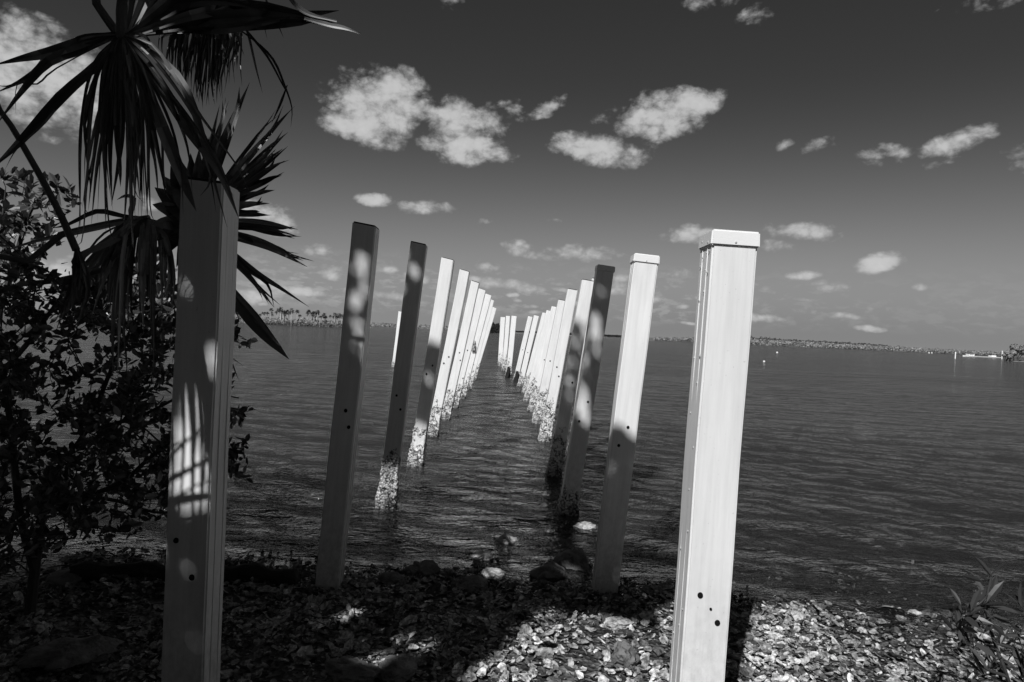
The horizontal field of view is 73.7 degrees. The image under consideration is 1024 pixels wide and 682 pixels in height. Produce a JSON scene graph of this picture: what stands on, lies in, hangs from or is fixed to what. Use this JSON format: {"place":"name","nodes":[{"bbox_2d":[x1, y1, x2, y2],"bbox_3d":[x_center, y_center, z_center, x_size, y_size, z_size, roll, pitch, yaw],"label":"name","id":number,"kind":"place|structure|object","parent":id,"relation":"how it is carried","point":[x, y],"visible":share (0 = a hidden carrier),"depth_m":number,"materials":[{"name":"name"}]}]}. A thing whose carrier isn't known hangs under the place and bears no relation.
{"place":"outdoors","nodes":[
{"label":"outdoors","id":0,"kind":"place"},
{"bbox_2d":[0,309,1023,634],"bbox_3d":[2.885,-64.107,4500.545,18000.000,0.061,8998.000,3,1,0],"label":"bay water","id":1,"kind":"structure","parent":0,"point":[898,423],"depth_m":11.72,"materials":[{"name":"grey liquid"}]},
{"bbox_2d":[391,311,400,366],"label":"dock piling","id":2,"kind":"object","parent":1,"relation":"in","point":[396,337],"visible":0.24,"depth_m":24.71,"materials":[{"name":"white wood"}]},
{"bbox_2d":[373,241,427,526],"bbox_3d":[-0.965,0.725,5.678,0.203,3.104,0.200,7,1,-2],"label":"dock piling","id":3,"kind":"object","parent":1,"relation":"in","point":[386,497],"visible":0.66,"depth_m":5.61,"materials":[{"name":"white wood"}]},
{"bbox_2d":[402,257,453,490],"bbox_3d":[-0.940,0.670,7.406,0.205,3.169,0.204,9,1,1],"label":"dock piling","id":4,"kind":"object","parent":1,"relation":"in","point":[417,454],"visible":0.81,"depth_m":7.33,"materials":[{"name":"white wood"}]},
{"bbox_2d":[427,269,469,436],"bbox_3d":[-0.970,0.605,9.498,0.207,3.243,0.204,11,1,0],"label":"dock piling","id":5,"kind":"object","parent":1,"relation":"in","point":[434,428],"visible":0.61,"depth_m":9.43,"materials":[{"name":"white wood"}]},
{"bbox_2d":[441,280,479,418],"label":"dock piling","id":6,"kind":"object","parent":1,"relation":"in","point":[448,405],"visible":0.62,"depth_m":11.26,"materials":[{"name":"white wood"}]},
{"bbox_2d":[453,289,485,407],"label":"dock piling","id":7,"kind":"object","parent":1,"relation":"in","point":[475,321],"visible":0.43,"depth_m":12.84,"materials":[{"name":"white wood"}]},
{"bbox_2d":[460,294,491,398],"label":"dock piling","id":8,"kind":"object","parent":1,"relation":"in","point":[484,311],"visible":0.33,"depth_m":14.69,"materials":[{"name":"white wood"}]},
{"bbox_2d":[472,340,476,351],"bbox_3d":[-0.822,0.101,14.670,0.107,0.279,0.171,3,1,24],"label":"oyster clump","id":9,"kind":"object","parent":8,"relation":"attached to","point":[474,347],"visible":0.75,"depth_m":14.64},
{"bbox_2d":[468,300,493,389],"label":"dock piling","id":10,"kind":"object","parent":1,"relation":"in","point":[472,376],"visible":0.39,"depth_m":16.82,"materials":[{"name":"white wood"}]},
{"bbox_2d":[474,307,495,380],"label":"dock piling","id":11,"kind":"object","parent":1,"relation":"in","point":[493,311],"visible":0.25,"depth_m":20.09,"materials":[{"name":"white wood"}]},
{"bbox_2d":[489,322,499,332],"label":"dark islet","id":12,"kind":"object","parent":1,"relation":"on","point":[495,328],"visible":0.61,"depth_m":400.30,"materials":[{"name":"plant"}]},
{"bbox_2d":[497,317,504,365],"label":"dock piling","id":13,"kind":"object","parent":1,"relation":"in","point":[501,340],"visible":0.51,"depth_m":28.83,"materials":[{"name":"white wood"}]},
{"bbox_2d":[501,316,509,370],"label":"dock piling","id":14,"kind":"object","parent":1,"relation":"in","point":[504,360],"visible":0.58,"depth_m":25.67,"materials":[{"name":"white wood"}]},
{"bbox_2d":[505,367,510,377],"bbox_3d":[-0.143,1.248,22.007,0.187,0.853,0.163,3,1,0],"label":"pile stub","id":15,"kind":"object","parent":1,"relation":"in","point":[508,373],"visible":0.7,"depth_m":21.95,"materials":[{"name":"black wood"}]},
{"bbox_2d":[505,316,516,375],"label":"dock piling","id":16,"kind":"object","parent":1,"relation":"in","point":[511,341],"visible":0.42,"depth_m":22.85,"materials":[{"name":"white wood"}]},
{"bbox_2d":[513,371,518,381],"bbox_3d":[0.120,1.300,20.200,0.186,0.825,0.163,3,1,0],"label":"pile stub","id":17,"kind":"object","parent":1,"relation":"in","point":[516,377],"visible":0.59,"depth_m":20.14,"materials":[{"name":"black wood"}]},
{"bbox_2d":[513,316,531,379],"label":"dock piling","id":18,"kind":"object","parent":1,"relation":"in","point":[523,344],"visible":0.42,"depth_m":21.13,"materials":[{"name":"white wood"}]},
{"bbox_2d":[517,315,538,386],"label":"dock piling","id":19,"kind":"object","parent":1,"relation":"in","point":[527,353],"visible":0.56,"depth_m":18.58,"materials":[{"name":"white wood"}]},
{"bbox_2d":[520,313,545,392],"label":"dock piling","id":20,"kind":"object","parent":1,"relation":"in","point":[528,374],"visible":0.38,"depth_m":16.74,"materials":[{"name":"white wood"}]},
{"bbox_2d":[523,310,549,401],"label":"dock piling","id":21,"kind":"object","parent":1,"relation":"in","point":[528,392],"visible":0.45,"depth_m":14.84,"materials":[{"name":"white wood"}]},
{"bbox_2d":[527,306,555,411],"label":"dock piling","id":22,"kind":"object","parent":1,"relation":"in","point":[534,393],"visible":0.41,"depth_m":12.95,"materials":[{"name":"white wood"}]},
{"bbox_2d":[531,299,564,423],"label":"dock piling","id":23,"kind":"object","parent":1,"relation":"in","point":[538,413],"visible":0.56,"depth_m":11.21,"materials":[{"name":"white wood"}]},
{"bbox_2d":[537,288,577,441],"bbox_3d":[0.559,0.777,9.450,0.211,3.034,0.215,11,1,0],"label":"dock piling","id":24,"kind":"object","parent":1,"relation":"in","point":[546,427],"visible":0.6,"depth_m":9.37,"materials":[{"name":"white wood"}]},
{"bbox_2d":[541,279,593,500],"bbox_3d":[0.540,0.832,7.201,0.201,2.986,0.202,10,1,0],"label":"dock piling","id":25,"kind":"object","parent":1,"relation":"in","point":[555,465],"visible":0.72,"depth_m":7.13,"materials":[{"name":"white wood"}]},
{"bbox_2d":[515,330,621,336],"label":"scrub","id":26,"kind":"object","parent":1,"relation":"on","point":[605,335],"visible":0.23,"depth_m":703.66,"materials":[{"name":"grey plant"}]},
{"bbox_2d":[563,278,593,474],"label":"dock piling","id":27,"kind":"object","parent":1,"relation":"in","point":[592,279],"visible":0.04,"depth_m":8.51,"materials":[{"name":"wood"}]},
{"bbox_2d":[552,264,614,533],"bbox_3d":[0.556,0.852,5.726,0.216,2.988,0.206,9,1,-1],"label":"dock piling","id":28,"kind":"object","parent":1,"relation":"in","point":[568,502],"visible":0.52,"depth_m":5.65,"materials":[{"name":"wood"}]},
{"bbox_2d":[573,521,597,532],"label":"rock","id":29,"kind":"object","parent":1,"relation":"in","point":[586,526],"visible":0.89,"depth_m":5.28,"materials":[{"name":"grey stone"}]},
{"bbox_2d":[963,354,1002,357],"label":"moored boat","id":30,"kind":"object","parent":1,"relation":"on","point":[972,355],"visible":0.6,"depth_m":204.19,"materials":[{"name":"grey"}]},
{"bbox_2d":[0,439,1023,681],"bbox_3d":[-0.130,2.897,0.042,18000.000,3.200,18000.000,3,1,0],"label":"shore ground","id":31,"kind":"structure","parent":0,"point":[584,660],"depth_m":5.22,"materials":[{"name":"grey gravel"}]},
{"bbox_2d":[45,568,81,588],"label":"stone slab","id":32,"kind":"structure","parent":31,"relation":"on","point":[58,578],"depth_m":3.64,"materials":[{"name":"grey stone"}]},
{"bbox_2d":[0,166,177,350],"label":"mangrove shrub","id":33,"kind":"object","parent":31,"relation":"on","point":[22,227],"visible":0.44,"depth_m":4.32,"materials":[{"name":"black plant"}]},
{"bbox_2d":[0,226,257,618],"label":"mangrove shrub","id":34,"kind":"object","parent":31,"relation":"on","point":[53,493],"visible":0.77,"depth_m":3.05,"materials":[{"name":"black plant"}]},
{"bbox_2d":[0,0,360,379],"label":"palm tree","id":35,"kind":"object","parent":31,"relation":"on","point":[122,64],"visible":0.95,"depth_m":2.04,"materials":[{"name":"black plant"}]},
{"bbox_2d":[69,560,299,586],"bbox_3d":[-1.817,1.312,3.830,1.225,0.152,0.164,2,1,-5],"label":"driftwood log","id":36,"kind":"object","parent":31,"relation":"on","point":[86,570],"visible":0.55,"depth_m":3.80,"materials":[{"name":"wood"}]},
{"bbox_2d":[161,176,239,681],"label":"dock piling","id":37,"kind":"object","parent":31,"relation":"in","point":[200,425],"visible":0.91,"depth_m":2.25,"materials":[{"name":"white wood"}]},
{"bbox_2d":[315,221,379,590],"bbox_3d":[-0.973,0.818,3.855,0.135,2.968,0.136,6,1,-1],"label":"dock piling","id":38,"kind":"object","parent":31,"relation":"in","point":[348,400],"visible":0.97,"depth_m":3.79,"materials":[{"name":"white wood"}]},
{"bbox_2d":[377,572,406,584],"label":"rock","id":39,"kind":"object","parent":31,"relation":"on","point":[391,576],"visible":0.58,"depth_m":3.94,"materials":[{"name":"grey stone"}]},
{"bbox_2d":[376,654,417,681],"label":"rock","id":40,"kind":"object","parent":31,"relation":"on","point":[399,668],"visible":0.92,"depth_m":2.73,"materials":[{"name":"grey stone"}]},
{"bbox_2d":[405,560,440,578],"bbox_3d":[-0.539,1.398,4.112,0.177,0.160,0.252,2,1,-43],"label":"rock","id":41,"kind":"object","parent":31,"relation":"on","point":[423,568],"visible":0.65,"depth_m":4.06,"materials":[{"name":"grey stone"}]},
{"bbox_2d":[454,575,487,592],"bbox_3d":[-0.248,1.412,3.941,0.209,0.101,0.253,3,1,33],"label":"rock","id":42,"kind":"object","parent":31,"relation":"on","point":[469,583],"visible":0.7,"depth_m":3.90,"materials":[{"name":"black stone"}]},
{"bbox_2d":[471,549,493,562],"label":"rock","id":43,"kind":"object","parent":31,"relation":"on","point":[483,555],"visible":0.97,"depth_m":4.46,"materials":[{"name":"grey stone"}]},
{"bbox_2d":[481,567,505,580],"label":"rock","id":44,"kind":"object","parent":31,"relation":"on","point":[495,573],"visible":0.89,"depth_m":4.15,"materials":[{"name":"grey stone"}]},
{"bbox_2d":[493,534,519,549],"bbox_3d":[-0.034,1.449,4.918,0.175,0.097,0.178,2,1,-43],"label":"rock","id":45,"kind":"object","parent":31,"relation":"on","point":[505,539],"visible":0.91,"depth_m":4.87,"materials":[{"name":"grey stone"}]},
{"bbox_2d":[0,522,1023,681],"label":"oyster shells","id":46,"kind":"object","parent":31,"relation":"on","point":[322,604],"visible":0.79,"depth_m":3.33},
{"bbox_2d":[15,635,124,671],"bbox_3d":[-1.777,1.257,2.759,0.325,0.068,0.329,3,1,10],"label":"rock","id":47,"kind":"object","parent":46,"relation":"on","point":[58,655],"visible":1,"depth_m":2.71,"materials":[{"name":"black stone"}]},
{"bbox_2d":[324,656,379,681],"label":"rock","id":48,"kind":"object","parent":46,"relation":"on","point":[346,669],"visible":1,"depth_m":2.68,"materials":[{"name":"grey stone"}]},
{"bbox_2d":[610,640,639,669],"bbox_3d":[0.498,1.385,2.994,0.122,0.135,0.110,3,1,29],"label":"rock","id":49,"kind":"object","parent":46,"relation":"on","point":[626,654],"visible":0.97,"depth_m":2.96,"materials":[{"name":"grey stone"}]},
{"bbox_2d":[940,557,1023,681],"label":"beach sprig","id":50,"kind":"object","parent":46,"relation":"on","point":[973,618],"visible":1,"depth_m":2.34,"materials":[{"name":"grey plant"}]},
{"bbox_2d":[509,562,522,569],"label":"rock","id":51,"kind":"object","parent":31,"relation":"on","point":[513,568],"visible":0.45,"depth_m":4.41,"materials":[{"name":"grey stone"}]},
{"bbox_2d":[519,546,539,557],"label":"rock","id":52,"kind":"object","parent":31,"relation":"on","point":[528,554],"visible":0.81,"depth_m":4.74,"materials":[{"name":"grey stone"}]},
{"bbox_2d":[529,562,570,580],"bbox_3d":[0.236,1.460,4.256,0.237,0.141,0.228,3,1,26],"label":"rock","id":53,"kind":"object","parent":31,"relation":"on","point":[548,571],"visible":0.73,"depth_m":4.20,"materials":[{"name":"grey stone"}]},
{"bbox_2d":[547,538,574,549],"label":"rock","id":54,"kind":"object","parent":31,"relation":"on","point":[562,541],"visible":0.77,"depth_m":4.97,"materials":[{"name":"grey stone"}]},
{"bbox_2d":[554,548,592,576],"bbox_3d":[0.406,1.478,4.483,0.264,0.215,0.351,3,1,8],"label":"rock","id":55,"kind":"object","parent":31,"relation":"on","point":[577,561],"visible":0.69,"depth_m":4.39,"materials":[{"name":"grey stone"}]},
{"bbox_2d":[602,616,633,630],"bbox_3d":[0.528,1.422,3.447,0.165,0.062,0.112,2,1,-9],"label":"rock","id":56,"kind":"object","parent":31,"relation":"on","point":[617,623],"visible":0.95,"depth_m":3.41,"materials":[{"name":"white stone"}]},
{"bbox_2d":[591,253,659,594],"bbox_3d":[0.603,0.932,4.002,0.152,2.879,0.152,7,1,1],"label":"dock piling","id":57,"kind":"object","parent":31,"relation":"in","point":[624,419],"visible":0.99,"depth_m":3.93,"materials":[{"name":"wood"}]},
{"bbox_2d":[640,552,664,565],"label":"rock","id":58,"kind":"object","parent":31,"relation":"on","point":[660,559],"visible":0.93,"depth_m":4.72,"materials":[{"name":"grey stone"}]},
{"bbox_2d":[669,229,759,681],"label":"dock piling","id":59,"kind":"object","parent":31,"relation":"in","point":[722,333],"visible":1,"depth_m":2.14,"materials":[{"name":"wood"}]},
{"bbox_2d":[784,610,805,622],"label":"rock","id":60,"kind":"object","parent":31,"relation":"on","point":[797,614],"visible":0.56,"depth_m":3.65,"materials":[{"name":"white stone"}]},
{"bbox_2d":[907,609,921,615],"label":"rock","id":61,"kind":"object","parent":31,"relation":"on","point":[913,612],"visible":0.97,"depth_m":3.87,"materials":[{"name":"white stone"}]},
{"bbox_2d":[0,0,1023,353],"label":"sky","id":62,"kind":"structure","parent":0,"point":[873,150],"materials":[{"name":"grey"}]},
{"bbox_2d":[656,340,1023,356],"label":"shore land","id":63,"kind":"structure","parent":0,"point":[844,348],"depth_m":338.77,"materials":[{"name":"grey"}]},
{"bbox_2d":[750,336,887,345],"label":"shore crowns","id":64,"kind":"object","parent":63,"relation":"on","point":[772,339],"visible":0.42,"depth_m":377.87,"materials":[{"name":"black plant"}]},
{"bbox_2d":[653,336,1003,355],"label":"shore woods","id":65,"kind":"object","parent":63,"relation":"on","point":[827,345],"visible":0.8,"depth_m":334.62,"materials":[{"name":"grey plant"}]},
{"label":"far shore land","id":66,"kind":"structure","parent":0,"visible":0},
{"bbox_2d":[370,322,460,329],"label":"scrub","id":67,"kind":"object","parent":66,"relation":"on","point":[372,324],"visible":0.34,"depth_m":530.05,"materials":[{"name":"grey plant"}]},
{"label":"island land","id":68,"kind":"structure","parent":0,"visible":0},
{"bbox_2d":[108,314,370,327],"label":"island scrub","id":69,"kind":"object","parent":68,"relation":"on","point":[294,321],"visible":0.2,"depth_m":240.22,"materials":[{"name":"plant"}]},
{"bbox_2d":[265,320,341,327],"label":"shore bushes","id":70,"kind":"object","parent":68,"relation":"on","point":[299,324],"visible":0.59,"depth_m":237.24,"materials":[{"name":"black plant"}]},
{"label":"headland","id":71,"kind":"structure","parent":0,"visible":0},
{"bbox_2d":[1002,349,1016,360],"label":"mangrove","id":72,"kind":"object","parent":71,"relation":"on","point":[1008,353],"visible":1,"depth_m":128.93,"materials":[{"name":"grey plant"}]},
{"bbox_2d":[1009,343,1023,360],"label":"mangrove","id":73,"kind":"object","parent":71,"relation":"on","point":[1018,349],"visible":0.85,"depth_m":129.51,"materials":[{"name":"grey plant"}]}
]}

